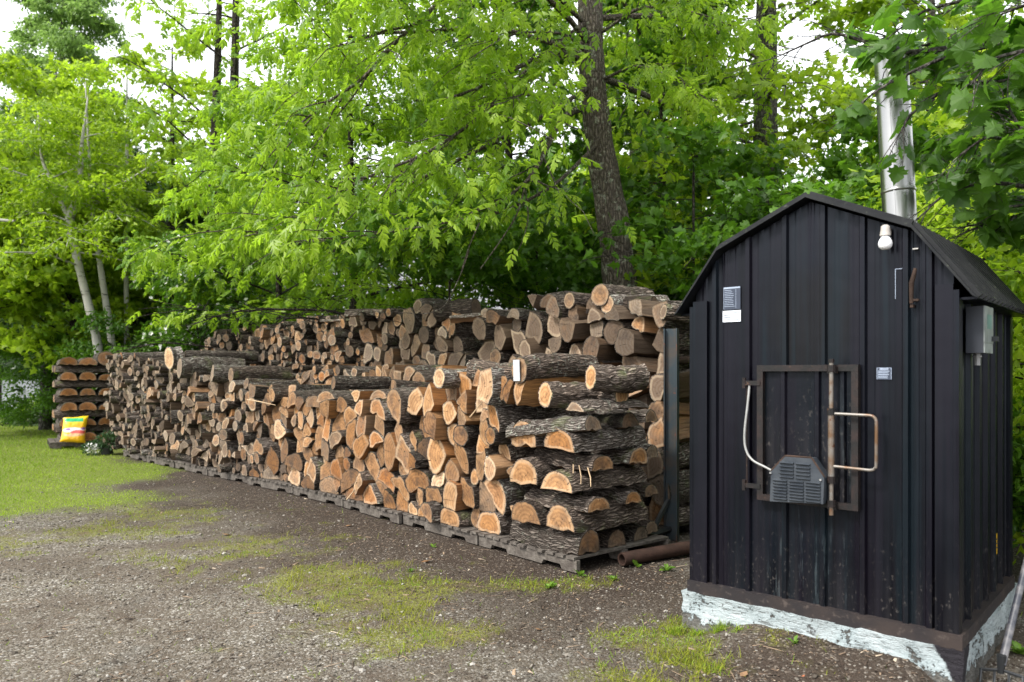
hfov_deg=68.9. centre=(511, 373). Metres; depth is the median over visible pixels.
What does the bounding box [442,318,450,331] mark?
firewood log
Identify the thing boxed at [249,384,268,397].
firewood log
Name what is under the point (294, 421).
firewood log
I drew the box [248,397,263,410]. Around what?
firewood log
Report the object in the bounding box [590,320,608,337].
firewood log
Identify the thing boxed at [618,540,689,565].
steel pipe
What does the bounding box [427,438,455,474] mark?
firewood log
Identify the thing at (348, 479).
firewood log
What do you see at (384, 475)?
firewood log
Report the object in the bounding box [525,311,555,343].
firewood log
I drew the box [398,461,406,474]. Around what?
firewood log
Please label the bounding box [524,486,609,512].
firewood log
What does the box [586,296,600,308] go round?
firewood log
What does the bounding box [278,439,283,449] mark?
firewood log
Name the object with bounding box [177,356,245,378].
firewood log
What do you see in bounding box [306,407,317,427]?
firewood log
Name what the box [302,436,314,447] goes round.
firewood log
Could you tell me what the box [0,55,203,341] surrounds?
birch tree
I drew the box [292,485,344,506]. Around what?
wood pallet
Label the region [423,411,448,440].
firewood log
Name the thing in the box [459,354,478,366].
firewood log
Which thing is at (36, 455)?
grass
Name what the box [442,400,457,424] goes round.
firewood log
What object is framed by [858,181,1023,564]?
sapling
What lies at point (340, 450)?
firewood log
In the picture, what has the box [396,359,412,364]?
firewood log
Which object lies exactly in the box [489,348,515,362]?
firewood log
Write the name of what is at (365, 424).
firewood log
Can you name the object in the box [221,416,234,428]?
firewood log
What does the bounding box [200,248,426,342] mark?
sapling
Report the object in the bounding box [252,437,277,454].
firewood log
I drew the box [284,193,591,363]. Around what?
sapling
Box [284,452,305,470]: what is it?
firewood log
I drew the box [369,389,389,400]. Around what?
firewood log
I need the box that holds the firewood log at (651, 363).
[622,356,657,375]
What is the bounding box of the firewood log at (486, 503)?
[479,481,498,511]
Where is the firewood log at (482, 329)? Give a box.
[472,317,494,340]
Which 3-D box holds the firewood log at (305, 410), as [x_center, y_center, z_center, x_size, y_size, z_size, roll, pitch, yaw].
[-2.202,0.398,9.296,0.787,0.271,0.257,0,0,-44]
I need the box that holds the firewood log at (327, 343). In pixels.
[326,331,330,347]
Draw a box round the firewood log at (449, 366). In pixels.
[436,365,466,368]
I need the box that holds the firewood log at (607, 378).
[585,363,649,393]
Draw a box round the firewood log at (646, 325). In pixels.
[631,316,658,334]
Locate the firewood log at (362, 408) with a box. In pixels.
[354,399,375,416]
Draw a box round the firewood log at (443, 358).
[437,352,453,364]
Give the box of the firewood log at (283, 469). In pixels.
[279,463,287,473]
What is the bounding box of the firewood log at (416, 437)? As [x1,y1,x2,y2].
[409,430,424,450]
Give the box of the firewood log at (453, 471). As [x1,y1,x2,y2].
[444,458,469,481]
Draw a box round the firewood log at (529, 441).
[511,419,544,447]
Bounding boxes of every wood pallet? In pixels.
[47,438,102,448]
[122,449,145,460]
[146,455,176,467]
[174,460,213,474]
[207,467,246,482]
[247,476,293,492]
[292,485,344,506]
[342,497,403,523]
[402,512,485,544]
[478,531,670,572]
[658,522,689,530]
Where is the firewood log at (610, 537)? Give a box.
[596,528,625,547]
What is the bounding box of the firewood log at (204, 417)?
[197,412,212,423]
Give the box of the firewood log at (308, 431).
[302,423,316,437]
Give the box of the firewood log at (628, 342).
[614,328,659,357]
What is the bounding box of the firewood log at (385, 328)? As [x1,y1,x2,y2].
[382,322,389,334]
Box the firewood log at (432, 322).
[427,309,441,327]
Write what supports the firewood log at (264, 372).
on the firewood log at (235, 386)
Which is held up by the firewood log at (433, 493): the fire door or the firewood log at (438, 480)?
the firewood log at (438, 480)
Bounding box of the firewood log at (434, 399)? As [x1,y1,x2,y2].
[423,382,446,416]
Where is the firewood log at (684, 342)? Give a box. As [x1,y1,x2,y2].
[652,328,689,353]
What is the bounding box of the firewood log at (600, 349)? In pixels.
[582,336,622,361]
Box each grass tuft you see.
[663,620,686,635]
[690,628,707,637]
[707,618,732,633]
[724,624,743,632]
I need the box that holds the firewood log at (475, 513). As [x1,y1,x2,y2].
[470,508,483,528]
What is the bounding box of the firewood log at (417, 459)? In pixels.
[408,451,428,468]
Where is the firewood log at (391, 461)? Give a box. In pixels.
[383,432,398,471]
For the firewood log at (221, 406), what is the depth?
10.69 m
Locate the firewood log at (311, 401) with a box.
[306,395,319,407]
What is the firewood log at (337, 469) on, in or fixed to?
on the firewood log
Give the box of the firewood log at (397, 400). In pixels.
[386,387,426,424]
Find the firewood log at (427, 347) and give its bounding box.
[421,344,437,359]
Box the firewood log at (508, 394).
[502,378,515,404]
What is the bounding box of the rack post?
[650,328,689,541]
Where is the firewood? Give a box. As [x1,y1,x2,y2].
[52,300,689,524]
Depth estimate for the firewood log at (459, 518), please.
6.78 m
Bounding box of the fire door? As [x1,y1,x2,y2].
[742,359,877,514]
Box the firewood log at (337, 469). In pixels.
[330,457,345,480]
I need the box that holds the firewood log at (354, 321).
[348,317,362,327]
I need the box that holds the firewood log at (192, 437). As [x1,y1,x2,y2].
[189,434,195,445]
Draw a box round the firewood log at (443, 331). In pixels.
[437,326,452,339]
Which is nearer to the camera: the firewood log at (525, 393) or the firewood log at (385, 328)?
the firewood log at (525, 393)
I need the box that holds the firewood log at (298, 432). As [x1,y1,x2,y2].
[293,427,303,451]
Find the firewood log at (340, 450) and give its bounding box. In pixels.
[336,444,346,457]
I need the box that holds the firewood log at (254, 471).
[249,467,259,476]
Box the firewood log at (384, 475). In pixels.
[377,467,399,492]
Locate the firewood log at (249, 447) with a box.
[246,442,253,455]
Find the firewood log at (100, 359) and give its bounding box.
[93,351,112,365]
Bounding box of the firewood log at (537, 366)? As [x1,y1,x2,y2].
[511,353,599,383]
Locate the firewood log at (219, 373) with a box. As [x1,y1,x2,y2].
[211,364,245,382]
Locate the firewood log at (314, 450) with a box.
[311,442,320,454]
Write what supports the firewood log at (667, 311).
on the firewood log at (659, 322)
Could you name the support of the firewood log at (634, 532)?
on the wood pallet at (567, 562)
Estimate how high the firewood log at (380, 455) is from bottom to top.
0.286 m
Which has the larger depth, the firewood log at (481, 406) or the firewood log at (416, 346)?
the firewood log at (416, 346)
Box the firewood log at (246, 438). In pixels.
[239,430,256,445]
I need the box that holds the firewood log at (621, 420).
[577,412,638,428]
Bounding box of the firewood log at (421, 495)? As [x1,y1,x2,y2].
[417,487,425,506]
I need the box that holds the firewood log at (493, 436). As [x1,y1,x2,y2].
[485,427,510,444]
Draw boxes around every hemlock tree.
[0,141,38,363]
[0,146,146,391]
[0,174,187,426]
[129,176,260,329]
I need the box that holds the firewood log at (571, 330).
[559,317,590,342]
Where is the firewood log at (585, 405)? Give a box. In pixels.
[566,398,648,411]
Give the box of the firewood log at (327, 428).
[322,418,334,442]
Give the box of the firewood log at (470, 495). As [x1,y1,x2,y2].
[461,477,478,508]
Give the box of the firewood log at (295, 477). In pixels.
[288,467,303,486]
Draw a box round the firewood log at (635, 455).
[584,446,647,464]
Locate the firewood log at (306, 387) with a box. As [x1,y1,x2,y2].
[288,384,331,396]
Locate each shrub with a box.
[49,307,201,389]
[121,228,312,351]
[1013,320,1023,414]
[1013,396,1023,547]
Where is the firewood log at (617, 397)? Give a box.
[597,392,628,402]
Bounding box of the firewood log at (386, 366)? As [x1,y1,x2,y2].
[382,363,422,374]
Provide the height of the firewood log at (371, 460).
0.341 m
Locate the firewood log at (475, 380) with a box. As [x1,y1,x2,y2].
[472,368,481,386]
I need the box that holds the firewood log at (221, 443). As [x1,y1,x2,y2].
[219,440,224,449]
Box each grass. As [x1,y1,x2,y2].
[0,419,180,525]
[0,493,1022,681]
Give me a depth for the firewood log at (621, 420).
6.01 m
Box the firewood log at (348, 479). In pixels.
[340,468,358,493]
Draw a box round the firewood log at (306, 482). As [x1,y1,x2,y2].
[300,475,318,489]
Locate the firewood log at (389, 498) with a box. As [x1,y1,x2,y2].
[383,488,396,509]
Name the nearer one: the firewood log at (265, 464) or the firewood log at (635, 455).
the firewood log at (635, 455)
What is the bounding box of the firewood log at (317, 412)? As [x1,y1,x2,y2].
[315,407,319,419]
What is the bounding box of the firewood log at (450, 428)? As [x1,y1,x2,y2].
[447,423,457,445]
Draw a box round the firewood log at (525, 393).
[513,376,584,406]
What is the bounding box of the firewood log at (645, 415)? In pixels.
[593,409,657,422]
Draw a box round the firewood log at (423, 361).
[418,359,428,364]
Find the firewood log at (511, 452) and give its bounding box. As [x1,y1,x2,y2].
[498,444,537,460]
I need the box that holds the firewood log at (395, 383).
[391,379,432,388]
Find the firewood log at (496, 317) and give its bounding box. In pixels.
[486,309,512,324]
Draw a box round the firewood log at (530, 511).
[511,492,579,524]
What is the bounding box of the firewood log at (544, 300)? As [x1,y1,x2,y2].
[540,291,573,307]
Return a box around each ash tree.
[74,0,341,289]
[97,65,413,354]
[125,0,874,313]
[149,0,549,334]
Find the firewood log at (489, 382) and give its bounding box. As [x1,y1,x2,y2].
[476,367,515,405]
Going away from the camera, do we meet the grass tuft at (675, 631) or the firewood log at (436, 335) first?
the grass tuft at (675, 631)
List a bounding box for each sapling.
[0,318,121,428]
[128,296,319,351]
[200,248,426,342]
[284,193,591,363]
[409,187,639,310]
[474,163,680,310]
[557,104,869,298]
[651,153,872,296]
[663,180,995,300]
[848,147,1023,518]
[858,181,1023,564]
[867,96,1023,345]
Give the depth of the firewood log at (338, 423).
8.50 m
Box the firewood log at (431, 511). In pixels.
[420,501,443,522]
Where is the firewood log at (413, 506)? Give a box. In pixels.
[408,500,418,514]
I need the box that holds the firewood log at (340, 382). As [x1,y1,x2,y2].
[331,375,391,389]
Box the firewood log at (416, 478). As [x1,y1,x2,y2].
[405,467,433,492]
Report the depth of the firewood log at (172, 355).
11.57 m
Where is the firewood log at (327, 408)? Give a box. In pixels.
[319,399,338,418]
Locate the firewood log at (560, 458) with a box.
[533,447,613,470]
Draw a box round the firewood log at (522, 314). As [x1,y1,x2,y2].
[507,308,545,320]
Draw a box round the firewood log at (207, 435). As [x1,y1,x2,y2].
[202,431,217,443]
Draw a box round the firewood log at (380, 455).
[377,444,385,467]
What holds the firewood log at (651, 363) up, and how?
on the firewood
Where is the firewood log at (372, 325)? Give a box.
[368,321,381,330]
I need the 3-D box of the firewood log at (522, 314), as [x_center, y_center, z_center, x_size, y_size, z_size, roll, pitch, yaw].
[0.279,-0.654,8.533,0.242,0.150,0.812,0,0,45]
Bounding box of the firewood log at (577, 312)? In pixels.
[568,304,587,319]
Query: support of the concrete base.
on the ground at (66, 645)
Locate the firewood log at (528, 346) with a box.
[519,337,548,355]
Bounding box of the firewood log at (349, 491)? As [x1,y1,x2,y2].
[345,486,362,500]
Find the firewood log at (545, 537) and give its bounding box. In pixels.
[509,520,599,554]
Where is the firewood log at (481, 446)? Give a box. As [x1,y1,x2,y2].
[476,434,498,453]
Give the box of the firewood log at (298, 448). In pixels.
[296,440,301,452]
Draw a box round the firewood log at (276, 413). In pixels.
[272,403,280,422]
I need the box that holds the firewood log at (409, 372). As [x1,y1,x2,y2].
[403,364,441,380]
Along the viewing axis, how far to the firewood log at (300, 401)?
9.09 m
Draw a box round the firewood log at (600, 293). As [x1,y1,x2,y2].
[590,284,653,306]
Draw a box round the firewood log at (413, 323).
[405,307,421,333]
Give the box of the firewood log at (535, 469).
[509,451,583,484]
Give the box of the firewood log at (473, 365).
[466,358,512,380]
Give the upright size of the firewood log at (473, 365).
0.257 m
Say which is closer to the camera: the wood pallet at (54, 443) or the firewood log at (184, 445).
the firewood log at (184, 445)
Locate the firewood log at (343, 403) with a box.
[336,396,356,412]
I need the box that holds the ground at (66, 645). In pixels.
[0,419,1023,681]
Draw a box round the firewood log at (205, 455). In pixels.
[200,451,211,461]
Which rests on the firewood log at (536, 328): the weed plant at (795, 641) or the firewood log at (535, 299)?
the firewood log at (535, 299)
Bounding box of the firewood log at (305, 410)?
[302,396,311,415]
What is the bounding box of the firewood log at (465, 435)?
[453,425,479,445]
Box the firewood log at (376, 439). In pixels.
[369,431,383,447]
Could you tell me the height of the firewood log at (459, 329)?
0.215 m
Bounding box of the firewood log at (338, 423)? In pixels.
[332,412,345,431]
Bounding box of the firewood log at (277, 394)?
[269,387,288,401]
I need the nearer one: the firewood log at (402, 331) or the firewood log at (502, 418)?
the firewood log at (502, 418)
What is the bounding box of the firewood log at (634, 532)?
[614,523,647,540]
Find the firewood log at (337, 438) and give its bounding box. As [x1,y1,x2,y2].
[329,430,346,448]
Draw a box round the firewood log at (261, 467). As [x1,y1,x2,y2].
[258,464,263,472]
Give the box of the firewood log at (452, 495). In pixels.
[443,480,470,510]
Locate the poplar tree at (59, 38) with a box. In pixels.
[0,0,143,336]
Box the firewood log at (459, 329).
[449,323,475,338]
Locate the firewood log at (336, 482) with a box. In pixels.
[332,477,340,491]
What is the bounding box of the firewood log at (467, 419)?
[457,405,480,424]
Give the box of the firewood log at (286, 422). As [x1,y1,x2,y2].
[281,413,294,428]
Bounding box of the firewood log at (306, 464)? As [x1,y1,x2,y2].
[304,461,308,476]
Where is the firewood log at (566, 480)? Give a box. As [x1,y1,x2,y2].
[540,464,646,492]
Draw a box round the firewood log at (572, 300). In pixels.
[564,292,590,308]
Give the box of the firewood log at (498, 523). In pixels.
[477,511,511,534]
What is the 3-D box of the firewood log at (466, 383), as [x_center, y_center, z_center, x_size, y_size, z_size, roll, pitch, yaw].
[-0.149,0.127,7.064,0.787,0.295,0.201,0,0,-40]
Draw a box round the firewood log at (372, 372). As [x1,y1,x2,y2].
[369,369,375,375]
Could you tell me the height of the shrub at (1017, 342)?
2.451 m
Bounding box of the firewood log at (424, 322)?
[422,315,427,325]
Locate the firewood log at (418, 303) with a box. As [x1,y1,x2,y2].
[413,298,450,312]
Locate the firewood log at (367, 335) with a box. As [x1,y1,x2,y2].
[359,328,381,343]
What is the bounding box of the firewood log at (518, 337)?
[511,329,527,353]
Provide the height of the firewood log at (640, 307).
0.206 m
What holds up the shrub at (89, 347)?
on the ground at (66, 645)
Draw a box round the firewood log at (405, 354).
[400,348,412,359]
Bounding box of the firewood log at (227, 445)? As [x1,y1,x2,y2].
[222,440,237,457]
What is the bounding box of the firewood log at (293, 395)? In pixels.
[287,389,349,408]
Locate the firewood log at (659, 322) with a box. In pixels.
[651,300,689,329]
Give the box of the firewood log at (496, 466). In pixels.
[484,454,516,481]
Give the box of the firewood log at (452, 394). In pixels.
[445,368,466,399]
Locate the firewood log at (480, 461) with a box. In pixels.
[476,448,499,481]
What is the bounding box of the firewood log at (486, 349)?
[478,340,494,360]
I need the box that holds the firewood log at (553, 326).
[547,315,559,337]
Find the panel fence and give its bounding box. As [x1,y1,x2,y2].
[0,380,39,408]
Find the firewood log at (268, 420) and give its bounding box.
[263,413,274,426]
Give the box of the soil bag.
[60,416,87,442]
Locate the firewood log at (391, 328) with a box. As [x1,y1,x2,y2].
[388,320,399,335]
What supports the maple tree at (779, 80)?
on the ground at (66, 645)
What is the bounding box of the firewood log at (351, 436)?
[346,419,356,449]
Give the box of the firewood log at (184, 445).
[179,439,191,453]
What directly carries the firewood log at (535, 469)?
on the firewood log at (530, 511)
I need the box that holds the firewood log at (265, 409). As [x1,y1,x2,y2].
[261,399,272,415]
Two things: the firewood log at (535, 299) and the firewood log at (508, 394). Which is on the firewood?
the firewood log at (508, 394)
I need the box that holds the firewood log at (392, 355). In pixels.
[384,346,401,363]
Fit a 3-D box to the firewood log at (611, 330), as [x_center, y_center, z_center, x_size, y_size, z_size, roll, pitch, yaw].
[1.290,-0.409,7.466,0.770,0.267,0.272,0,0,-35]
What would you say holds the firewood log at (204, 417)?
on the firewood
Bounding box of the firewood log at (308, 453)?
[303,447,320,461]
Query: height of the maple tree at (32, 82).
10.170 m
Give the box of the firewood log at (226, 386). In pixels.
[224,381,229,392]
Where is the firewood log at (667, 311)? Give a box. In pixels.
[660,304,689,322]
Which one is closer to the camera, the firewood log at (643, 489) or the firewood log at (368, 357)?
the firewood log at (643, 489)
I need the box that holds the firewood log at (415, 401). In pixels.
[407,387,426,414]
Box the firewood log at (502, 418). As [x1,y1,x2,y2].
[488,405,565,432]
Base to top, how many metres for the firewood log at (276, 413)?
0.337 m
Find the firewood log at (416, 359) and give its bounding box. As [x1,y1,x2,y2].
[412,355,422,363]
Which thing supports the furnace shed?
on the concrete base
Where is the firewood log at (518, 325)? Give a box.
[512,319,526,330]
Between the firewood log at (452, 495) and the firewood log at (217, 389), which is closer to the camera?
the firewood log at (452, 495)
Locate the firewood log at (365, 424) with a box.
[356,415,376,437]
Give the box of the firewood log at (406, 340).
[401,332,413,349]
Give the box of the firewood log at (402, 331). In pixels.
[398,324,405,340]
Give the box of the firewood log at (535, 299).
[528,294,545,309]
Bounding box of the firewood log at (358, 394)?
[351,389,390,401]
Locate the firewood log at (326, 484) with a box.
[319,476,340,493]
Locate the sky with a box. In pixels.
[0,0,1023,246]
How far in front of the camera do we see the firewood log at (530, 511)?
6.00 m
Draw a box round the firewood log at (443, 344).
[435,336,453,351]
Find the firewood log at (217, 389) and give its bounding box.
[210,382,224,396]
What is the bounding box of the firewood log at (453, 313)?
[451,312,472,323]
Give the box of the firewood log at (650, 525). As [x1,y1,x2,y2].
[637,519,657,534]
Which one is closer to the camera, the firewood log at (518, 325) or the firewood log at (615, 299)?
the firewood log at (615, 299)
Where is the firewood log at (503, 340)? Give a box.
[494,323,513,350]
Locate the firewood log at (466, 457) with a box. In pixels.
[454,443,476,473]
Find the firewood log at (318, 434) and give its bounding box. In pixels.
[315,425,322,451]
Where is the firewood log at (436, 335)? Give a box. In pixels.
[433,327,444,352]
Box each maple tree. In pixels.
[0,45,181,429]
[0,157,170,390]
[0,162,94,330]
[18,34,254,374]
[143,136,335,351]
[344,0,668,312]
[380,53,520,233]
[529,0,926,294]
[543,0,727,259]
[548,0,786,300]
[732,0,1023,255]
[767,0,1023,261]
[768,111,1017,483]
[860,11,1009,260]
[963,64,1018,292]
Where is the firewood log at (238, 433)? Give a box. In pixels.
[237,429,242,444]
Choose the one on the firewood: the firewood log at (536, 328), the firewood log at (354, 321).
the firewood log at (354, 321)
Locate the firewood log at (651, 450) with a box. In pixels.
[615,443,657,458]
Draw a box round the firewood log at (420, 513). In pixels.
[417,507,423,516]
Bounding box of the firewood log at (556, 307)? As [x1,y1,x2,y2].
[546,294,567,317]
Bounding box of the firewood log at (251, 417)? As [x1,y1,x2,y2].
[245,411,255,423]
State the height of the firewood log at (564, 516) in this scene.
0.246 m
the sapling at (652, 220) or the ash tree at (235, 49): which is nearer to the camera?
the sapling at (652, 220)
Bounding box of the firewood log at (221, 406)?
[220,398,230,411]
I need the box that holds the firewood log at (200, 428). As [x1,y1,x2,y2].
[198,424,204,436]
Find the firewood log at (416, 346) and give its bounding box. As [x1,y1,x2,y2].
[411,333,423,356]
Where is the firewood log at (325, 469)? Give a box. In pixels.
[320,460,330,480]
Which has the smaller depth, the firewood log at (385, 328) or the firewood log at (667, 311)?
the firewood log at (667, 311)
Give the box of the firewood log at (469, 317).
[449,309,509,322]
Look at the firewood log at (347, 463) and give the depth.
8.25 m
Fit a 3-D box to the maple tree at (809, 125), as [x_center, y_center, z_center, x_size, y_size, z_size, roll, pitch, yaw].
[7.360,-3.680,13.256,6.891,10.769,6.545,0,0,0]
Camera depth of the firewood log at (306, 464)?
9.12 m
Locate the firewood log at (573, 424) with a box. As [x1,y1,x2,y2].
[506,414,601,437]
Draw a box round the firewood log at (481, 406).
[475,400,487,412]
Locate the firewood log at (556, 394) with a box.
[538,381,599,408]
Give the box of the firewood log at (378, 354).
[373,347,384,361]
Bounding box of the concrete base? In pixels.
[680,583,1017,681]
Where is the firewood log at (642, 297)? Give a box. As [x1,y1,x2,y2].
[586,295,657,313]
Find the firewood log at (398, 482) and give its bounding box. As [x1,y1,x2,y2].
[390,474,415,501]
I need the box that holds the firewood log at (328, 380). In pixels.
[325,376,332,383]
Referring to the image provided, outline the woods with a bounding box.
[2,139,862,379]
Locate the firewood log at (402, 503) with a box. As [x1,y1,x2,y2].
[396,490,409,511]
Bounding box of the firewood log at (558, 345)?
[548,335,581,353]
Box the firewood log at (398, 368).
[389,365,406,378]
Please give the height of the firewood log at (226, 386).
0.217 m
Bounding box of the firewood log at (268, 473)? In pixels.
[262,467,278,478]
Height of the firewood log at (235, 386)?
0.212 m
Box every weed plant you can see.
[542,581,556,587]
[573,569,586,575]
[608,575,618,579]
[632,560,641,566]
[659,564,675,570]
[788,635,797,643]
[1010,640,1023,654]
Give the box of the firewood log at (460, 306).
[433,298,481,322]
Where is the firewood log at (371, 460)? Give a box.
[364,451,381,480]
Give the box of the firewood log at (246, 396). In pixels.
[245,391,248,404]
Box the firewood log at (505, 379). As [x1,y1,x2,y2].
[500,374,512,400]
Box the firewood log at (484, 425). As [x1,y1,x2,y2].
[479,418,498,446]
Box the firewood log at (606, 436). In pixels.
[544,423,646,452]
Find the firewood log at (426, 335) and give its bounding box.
[418,326,434,343]
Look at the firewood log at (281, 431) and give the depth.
9.53 m
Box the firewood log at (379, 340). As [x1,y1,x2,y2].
[377,333,382,346]
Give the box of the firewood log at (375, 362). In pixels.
[372,360,383,365]
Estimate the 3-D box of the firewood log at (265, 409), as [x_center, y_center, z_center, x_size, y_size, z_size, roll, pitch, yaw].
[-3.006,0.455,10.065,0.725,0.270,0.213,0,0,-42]
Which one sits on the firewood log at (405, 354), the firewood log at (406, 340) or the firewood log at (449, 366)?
the firewood log at (406, 340)
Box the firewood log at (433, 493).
[425,486,443,502]
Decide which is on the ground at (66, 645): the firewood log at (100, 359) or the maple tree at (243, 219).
the maple tree at (243, 219)
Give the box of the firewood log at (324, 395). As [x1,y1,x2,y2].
[316,390,351,402]
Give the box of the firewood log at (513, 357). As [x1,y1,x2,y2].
[508,354,519,362]
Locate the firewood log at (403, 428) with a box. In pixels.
[394,422,419,442]
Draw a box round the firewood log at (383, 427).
[374,413,396,437]
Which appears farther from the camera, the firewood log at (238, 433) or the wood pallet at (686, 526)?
the firewood log at (238, 433)
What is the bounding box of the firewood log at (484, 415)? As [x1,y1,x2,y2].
[480,408,487,421]
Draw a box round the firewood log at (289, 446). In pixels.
[281,437,296,462]
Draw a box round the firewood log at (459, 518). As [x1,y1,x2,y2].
[440,508,472,526]
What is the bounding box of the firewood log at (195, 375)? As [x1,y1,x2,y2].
[190,372,210,385]
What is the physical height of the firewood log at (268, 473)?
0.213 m
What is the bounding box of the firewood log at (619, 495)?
[579,486,641,503]
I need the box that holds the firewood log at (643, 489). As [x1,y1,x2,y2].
[616,482,658,497]
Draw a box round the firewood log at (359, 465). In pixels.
[353,457,367,471]
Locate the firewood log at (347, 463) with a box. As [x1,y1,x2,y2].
[343,457,354,470]
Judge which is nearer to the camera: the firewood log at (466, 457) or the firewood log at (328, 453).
the firewood log at (466, 457)
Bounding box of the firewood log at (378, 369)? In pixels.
[375,365,381,375]
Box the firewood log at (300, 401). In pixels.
[295,396,307,410]
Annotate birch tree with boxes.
[0,54,169,351]
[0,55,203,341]
[0,90,194,388]
[0,218,78,331]
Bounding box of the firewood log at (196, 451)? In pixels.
[191,445,209,457]
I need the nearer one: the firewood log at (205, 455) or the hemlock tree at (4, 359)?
the firewood log at (205, 455)
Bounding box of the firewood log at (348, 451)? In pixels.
[344,446,354,456]
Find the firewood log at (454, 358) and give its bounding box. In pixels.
[447,350,478,364]
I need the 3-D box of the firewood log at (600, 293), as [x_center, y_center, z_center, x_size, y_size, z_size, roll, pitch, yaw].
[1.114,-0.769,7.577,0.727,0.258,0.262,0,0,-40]
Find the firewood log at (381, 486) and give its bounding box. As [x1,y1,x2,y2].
[375,479,386,495]
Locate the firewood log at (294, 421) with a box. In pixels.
[291,413,297,426]
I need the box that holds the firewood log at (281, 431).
[274,419,294,439]
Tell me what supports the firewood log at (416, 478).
on the firewood log
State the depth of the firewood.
11.70 m
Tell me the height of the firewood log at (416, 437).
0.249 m
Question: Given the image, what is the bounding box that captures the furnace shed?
[674,34,1023,649]
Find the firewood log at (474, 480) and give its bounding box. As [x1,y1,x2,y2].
[470,468,479,484]
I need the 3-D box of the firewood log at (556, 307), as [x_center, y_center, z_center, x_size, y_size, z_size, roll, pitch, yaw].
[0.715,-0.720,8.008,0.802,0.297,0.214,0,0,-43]
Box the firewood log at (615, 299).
[601,294,669,312]
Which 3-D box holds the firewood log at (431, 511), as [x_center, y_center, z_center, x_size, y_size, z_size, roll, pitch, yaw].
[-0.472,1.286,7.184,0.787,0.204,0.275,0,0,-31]
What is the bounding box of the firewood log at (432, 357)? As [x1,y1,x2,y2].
[426,351,440,364]
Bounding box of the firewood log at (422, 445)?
[417,437,429,459]
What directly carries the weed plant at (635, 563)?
on the ground at (66, 645)
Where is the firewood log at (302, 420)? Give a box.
[298,411,307,429]
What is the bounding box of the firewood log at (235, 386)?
[228,379,282,392]
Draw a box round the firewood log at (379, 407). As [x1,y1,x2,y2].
[370,399,394,420]
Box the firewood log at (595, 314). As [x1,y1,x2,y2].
[587,307,605,323]
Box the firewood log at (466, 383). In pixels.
[459,372,476,394]
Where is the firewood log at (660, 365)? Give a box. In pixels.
[656,352,689,373]
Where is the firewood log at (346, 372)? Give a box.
[343,369,351,375]
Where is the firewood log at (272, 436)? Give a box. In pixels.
[268,427,277,441]
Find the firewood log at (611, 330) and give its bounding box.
[603,320,638,344]
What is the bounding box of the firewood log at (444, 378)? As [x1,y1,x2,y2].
[433,368,466,388]
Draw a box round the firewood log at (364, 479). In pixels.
[354,470,375,494]
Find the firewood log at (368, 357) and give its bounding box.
[363,343,378,364]
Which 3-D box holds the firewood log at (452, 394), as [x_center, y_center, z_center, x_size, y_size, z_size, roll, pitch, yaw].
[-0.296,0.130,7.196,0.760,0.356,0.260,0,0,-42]
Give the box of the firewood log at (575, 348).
[569,342,583,354]
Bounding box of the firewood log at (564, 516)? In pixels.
[546,493,647,532]
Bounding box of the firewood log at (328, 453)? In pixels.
[321,438,335,461]
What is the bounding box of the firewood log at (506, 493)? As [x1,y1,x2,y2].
[483,478,567,515]
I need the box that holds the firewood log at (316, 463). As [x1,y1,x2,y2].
[306,456,323,483]
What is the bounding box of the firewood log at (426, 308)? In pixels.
[419,303,433,321]
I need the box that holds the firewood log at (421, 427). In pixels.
[419,415,429,436]
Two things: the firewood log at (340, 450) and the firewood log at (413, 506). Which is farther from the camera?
the firewood log at (340, 450)
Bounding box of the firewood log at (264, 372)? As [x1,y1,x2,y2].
[228,365,292,381]
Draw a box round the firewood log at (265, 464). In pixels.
[263,455,267,469]
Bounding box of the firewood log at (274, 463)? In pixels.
[267,445,282,475]
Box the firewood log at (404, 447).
[395,432,414,473]
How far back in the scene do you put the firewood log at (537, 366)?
6.04 m
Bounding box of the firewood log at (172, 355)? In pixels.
[164,346,182,370]
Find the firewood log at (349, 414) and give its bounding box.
[343,406,357,427]
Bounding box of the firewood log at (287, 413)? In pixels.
[279,406,293,417]
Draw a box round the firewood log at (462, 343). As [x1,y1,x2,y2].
[453,336,485,351]
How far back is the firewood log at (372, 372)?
9.52 m
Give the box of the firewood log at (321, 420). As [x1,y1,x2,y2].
[317,414,325,427]
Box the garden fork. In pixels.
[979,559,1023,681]
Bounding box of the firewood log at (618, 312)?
[603,305,637,319]
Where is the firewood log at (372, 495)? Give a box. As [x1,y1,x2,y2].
[362,483,383,504]
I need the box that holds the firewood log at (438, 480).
[431,471,445,486]
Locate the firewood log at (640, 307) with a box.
[628,299,660,317]
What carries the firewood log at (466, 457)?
on the firewood log at (470, 495)
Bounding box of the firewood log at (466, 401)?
[456,390,480,413]
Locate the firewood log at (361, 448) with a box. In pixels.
[352,433,377,459]
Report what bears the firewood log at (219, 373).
on the firewood log at (226, 386)

